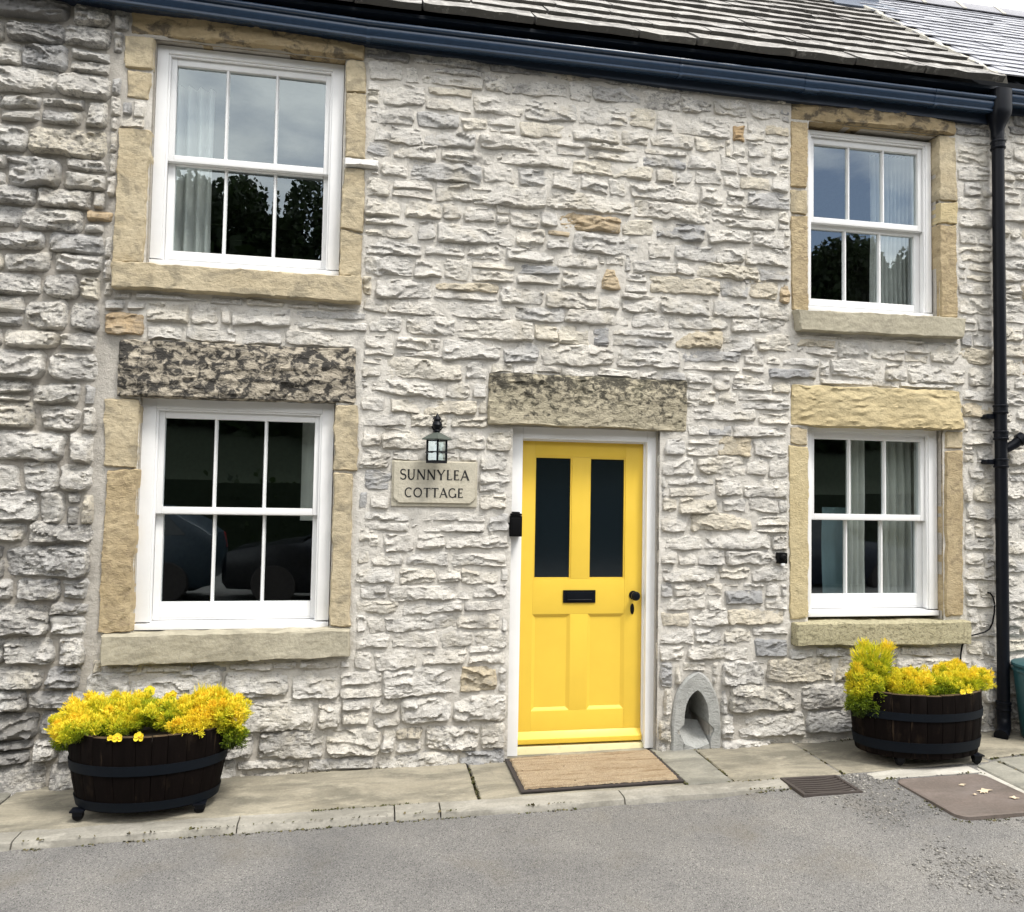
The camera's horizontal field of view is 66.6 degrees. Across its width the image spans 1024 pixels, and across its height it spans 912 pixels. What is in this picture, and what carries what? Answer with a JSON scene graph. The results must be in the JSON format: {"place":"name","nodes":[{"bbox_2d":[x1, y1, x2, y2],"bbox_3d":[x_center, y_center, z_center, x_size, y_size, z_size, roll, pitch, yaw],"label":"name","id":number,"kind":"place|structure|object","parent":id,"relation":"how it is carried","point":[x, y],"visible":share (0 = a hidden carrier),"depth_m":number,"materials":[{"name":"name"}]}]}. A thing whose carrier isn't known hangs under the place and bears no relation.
{"place":"outdoors","nodes":[
{"label":"outdoors","id":0,"kind":"place"},
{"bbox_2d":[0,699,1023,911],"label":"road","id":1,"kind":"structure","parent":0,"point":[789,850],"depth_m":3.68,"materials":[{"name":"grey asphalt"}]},
{"bbox_2d":[0,0,1023,796],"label":"cottage","id":2,"kind":"structure","parent":1,"relation":"on","point":[588,280],"depth_m":5.17,"materials":[{"name":"stone"}]},
{"bbox_2d":[174,85,214,252],"bbox_3d":[-2.102,-1.787,5.086,0.277,1.250,0.070,1,-3,-10],"label":"curtain","id":3,"kind":"object","parent":2,"relation":"hanging from","point":[194,136],"visible":0.69,"depth_m":5.09,"materials":[{"name":"white fabric"}]},
{"bbox_2d":[134,398,334,629],"bbox_3d":[-1.719,0.358,4.908,1.144,1.417,0.192,1,-3,-10],"label":"window","id":4,"kind":"structure","parent":2,"relation":"in","point":[151,613],"depth_m":4.85,"materials":[{"name":"white paint"}]},
{"bbox_2d":[149,45,344,275],"bbox_3d":[-1.674,-1.853,5.008,1.140,1.391,0.192,1,-3,-10],"label":"window","id":5,"kind":"structure","parent":2,"relation":"in","point":[170,58],"depth_m":4.96,"materials":[{"name":"white paint"}]},
{"bbox_2d":[300,423,314,520],"bbox_3d":[-1.334,0.095,5.206,0.143,0.670,0.028,1,-3,-7],"label":"curtain","id":6,"kind":"object","parent":2,"relation":"hanging from","point":[308,443],"visible":0.52,"depth_m":5.21,"materials":[{"name":"grey fabric"}]},
{"bbox_2d":[391,460,476,506],"bbox_3d":[-0.496,0.177,4.989,0.544,0.291,0.077,1,-3,-10],"label":"name plaque","id":7,"kind":"object","parent":2,"relation":"attached to","point":[424,483],"visible":1,"depth_m":4.95,"materials":[{"name":"stone"}]},
{"bbox_2d":[422,413,454,463],"bbox_3d":[-0.481,-0.112,4.894,0.168,0.315,0.206,3,-3,-39],"label":"wall lantern","id":8,"kind":"object","parent":2,"relation":"attached to","point":[436,436],"depth_m":4.86,"materials":[{"name":"black metal"}]},
{"bbox_2d":[508,512,521,536],"bbox_3d":[0.002,0.443,5.078,0.119,0.160,0.084,1,-3,-10],"label":"key safe","id":9,"kind":"object","parent":2,"relation":"attached to","point":[515,524],"visible":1,"depth_m":5.04,"materials":[{"name":"black plastic"}]},
{"bbox_2d":[518,441,642,744],"bbox_3d":[0.471,0.905,5.236,0.859,2.011,0.121,1,-3,-10],"label":"door","id":10,"kind":"structure","parent":2,"relation":"in","point":[581,539],"depth_m":5.26,"materials":[{"name":"yellow paint"}]},
{"bbox_2d":[776,552,786,565],"bbox_3d":[1.854,0.707,5.350,0.068,0.087,0.070,1,-3,-10],"label":"cable outlet","id":11,"kind":"object","parent":2,"relation":"attached to","point":[781,558],"visible":1,"depth_m":5.33,"materials":[{"name":"black plastic"}]},
{"bbox_2d":[821,507,845,592],"bbox_3d":[2.474,0.751,5.922,0.266,0.720,0.030,1,-3,-10],"label":"curtain","id":12,"kind":"object","parent":2,"relation":"hanging from","point":[832,552],"visible":0.57,"depth_m":5.92,"materials":[{"name":"fabric"}]},
{"bbox_2d":[845,440,864,592],"bbox_3d":[2.584,0.485,5.869,0.163,1.250,0.059,1,-3,-10],"label":"curtain","id":13,"kind":"object","parent":2,"relation":"hanging from","point":[855,560],"visible":0.72,"depth_m":5.87,"materials":[{"name":"grey fabric"}]},
{"bbox_2d":[808,129,932,315],"bbox_3d":[2.597,-1.681,5.764,1.004,1.324,0.192,1,-3,-10],"label":"window","id":14,"kind":"structure","parent":2,"relation":"in","point":[919,232],"depth_m":5.75,"materials":[{"name":"white paint"}]},
{"bbox_2d":[808,427,938,616],"bbox_3d":[2.578,0.470,5.671,1.030,1.349,0.192,1,-3,-10],"label":"window","id":15,"kind":"structure","parent":2,"relation":"in","point":[924,599],"depth_m":5.66,"materials":[{"name":"white paint"}]},
{"bbox_2d":[869,155,909,304],"bbox_3d":[2.903,-1.661,5.997,0.335,1.300,0.055,1,-3,-10],"label":"curtain","id":16,"kind":"object","parent":2,"relation":"hanging from","point":[894,270],"visible":0.75,"depth_m":5.99,"materials":[{"name":"white fabric"}]},
{"bbox_2d":[880,441,911,592],"bbox_3d":[2.920,0.493,5.921,0.259,1.250,0.062,1,-3,-10],"label":"curtain","id":17,"kind":"object","parent":2,"relation":"hanging from","point":[897,553],"visible":0.72,"depth_m":5.92,"materials":[{"name":"grey fabric"}]},
{"bbox_2d":[960,592,994,662],"bbox_3d":[3.342,1.325,5.584,0.288,0.698,0.037,1,-3,-10],"label":"cable","id":18,"kind":"object","parent":2,"relation":"attached to","point":[987,629],"visible":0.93,"depth_m":5.61,"materials":[{"name":"black plastic"}]},
{"bbox_2d":[780,775,862,797],"bbox_3d":[1.809,1.978,4.569,0.370,0.106,0.263,1,-3,-10],"label":"gully grate","id":19,"kind":"object","parent":1,"relation":"in","point":[813,786],"visible":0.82,"depth_m":4.55,"materials":[{"name":"metal"}]},
{"bbox_2d":[821,773,1023,903],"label":"gravel","id":20,"kind":"structure","parent":1,"relation":"on","point":[973,874],"depth_m":3.81,"materials":[{"name":"grey gravel"}]},
{"bbox_2d":[858,0,1023,730],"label":"terraced house","id":21,"kind":"structure","parent":1,"relation":"on","point":[991,37],"depth_m":5.82,"materials":[{"name":"stone"}]},
{"bbox_2d":[0,730,1023,851],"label":"pavement","id":22,"kind":"structure","parent":0,"point":[261,803],"depth_m":4.45,"materials":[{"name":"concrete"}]},
{"bbox_2d":[67,723,227,820],"bbox_3d":[-1.975,1.682,4.249,0.815,0.453,0.521,2,-3,-12],"label":"barrel planter","id":23,"kind":"object","parent":22,"relation":"on","point":[153,770],"visible":0.86,"depth_m":4.03,"materials":[{"name":"brown wood"}]},
{"bbox_2d":[112,733,121,741],"bbox_3d":[-2.031,1.468,3.998,0.043,0.100,0.062,3,-3,-42],"label":"pansy","id":24,"kind":"object","parent":23,"relation":"in","point":[117,737],"visible":1,"depth_m":3.99,"materials":[{"name":"yellow plant"}]},
{"bbox_2d":[43,689,199,751],"bbox_3d":[-2.076,1.439,4.235,0.816,0.312,0.487,1,-3,-10],"label":"sedum plant","id":25,"kind":"object","parent":23,"relation":"in","point":[91,714],"visible":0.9,"depth_m":4.14,"materials":[{"name":"yellow plant"}]},
{"bbox_2d":[133,732,143,740],"bbox_3d":[-1.925,1.468,4.012,0.047,0.102,0.064,2,-3,-29],"label":"pansy","id":26,"kind":"object","parent":23,"relation":"in","point":[138,736],"visible":1,"depth_m":4.00,"materials":[{"name":"yellow plant"}]},
{"bbox_2d":[144,685,154,694],"bbox_3d":[-2.047,1.355,4.422,0.058,0.106,0.059,0,-3,17],"label":"pansy","id":27,"kind":"object","parent":23,"relation":"in","point":[149,687],"visible":0.67,"depth_m":4.42,"materials":[{"name":"yellow plant"}]},
{"bbox_2d":[168,690,176,697],"bbox_3d":[-1.906,1.373,4.407,0.052,0.102,0.057,0,-3,29],"label":"pansy","id":28,"kind":"object","parent":23,"relation":"in","point":[172,693],"visible":0.79,"depth_m":4.40,"materials":[{"name":"yellow plant"}]},
{"bbox_2d":[163,683,253,750],"bbox_3d":[-1.656,1.449,4.287,0.447,0.383,0.413,1,-3,-10],"label":"sedum plant","id":29,"kind":"object","parent":23,"relation":"in","point":[225,709],"visible":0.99,"depth_m":4.23,"materials":[{"name":"yellow plant"}]},
{"bbox_2d":[22,738,1023,850],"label":"moss","id":30,"kind":"object","parent":22,"relation":"on","point":[533,804],"visible":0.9,"depth_m":4.24,"materials":[{"name":"green plant"}]},
{"bbox_2d":[505,750,683,792],"bbox_3d":[0.486,1.924,4.789,0.982,0.032,0.552,1,-2,-10],"label":"doormat","id":31,"kind":"object","parent":22,"relation":"on","point":[547,773],"visible":1,"depth_m":4.72,"materials":[{"name":"fabric"}]},
{"bbox_2d":[851,679,984,765],"bbox_3d":[2.626,1.722,5.069,0.866,0.456,0.534,1,-3,-7],"label":"barrel planter","id":32,"kind":"object","parent":22,"relation":"on","point":[901,728],"visible":0.85,"depth_m":4.84,"materials":[{"name":"brown wood"}]},
{"bbox_2d":[843,637,896,718],"bbox_3d":[2.311,1.428,5.035,0.306,0.489,0.430,-1,-3,35],"label":"sedum plant","id":33,"kind":"object","parent":32,"relation":"in","point":[870,670],"visible":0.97,"depth_m":4.99,"materials":[{"name":"plant"}]},
{"bbox_2d":[884,657,995,695],"bbox_3d":[2.779,1.450,5.081,0.837,0.219,0.418,1,-3,-10],"label":"sedum plant","id":34,"kind":"object","parent":32,"relation":"in","point":[955,676],"visible":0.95,"depth_m":5.00,"materials":[{"name":"yellow plant"}]},
{"bbox_2d":[898,774,1023,820],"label":"access cover","id":35,"kind":"object","parent":22,"relation":"on","point":[949,794],"visible":0.91,"depth_m":4.41,"materials":[{"name":"metal"}]},
{"bbox_2d":[976,788,989,792],"bbox_3d":[2.712,1.918,4.471,0.085,0.007,0.052,3,-3,-35],"label":"dead leaf","id":36,"kind":"object","parent":35,"relation":"on","point":[985,790],"visible":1,"depth_m":4.47,"materials":[{"name":"beige plant"}]},
{"bbox_2d":[1010,658,1023,736],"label":"dustbin","id":37,"kind":"object","parent":22,"relation":"on","point":[1017,666],"visible":1,"depth_m":5.44,"materials":[{"name":"teal plastic"}]},
{"bbox_2d":[951,0,1023,10],"label":"sky","id":38,"kind":"structure","parent":0,"point":[1009,4],"materials":[{"name":"white"}]}
]}

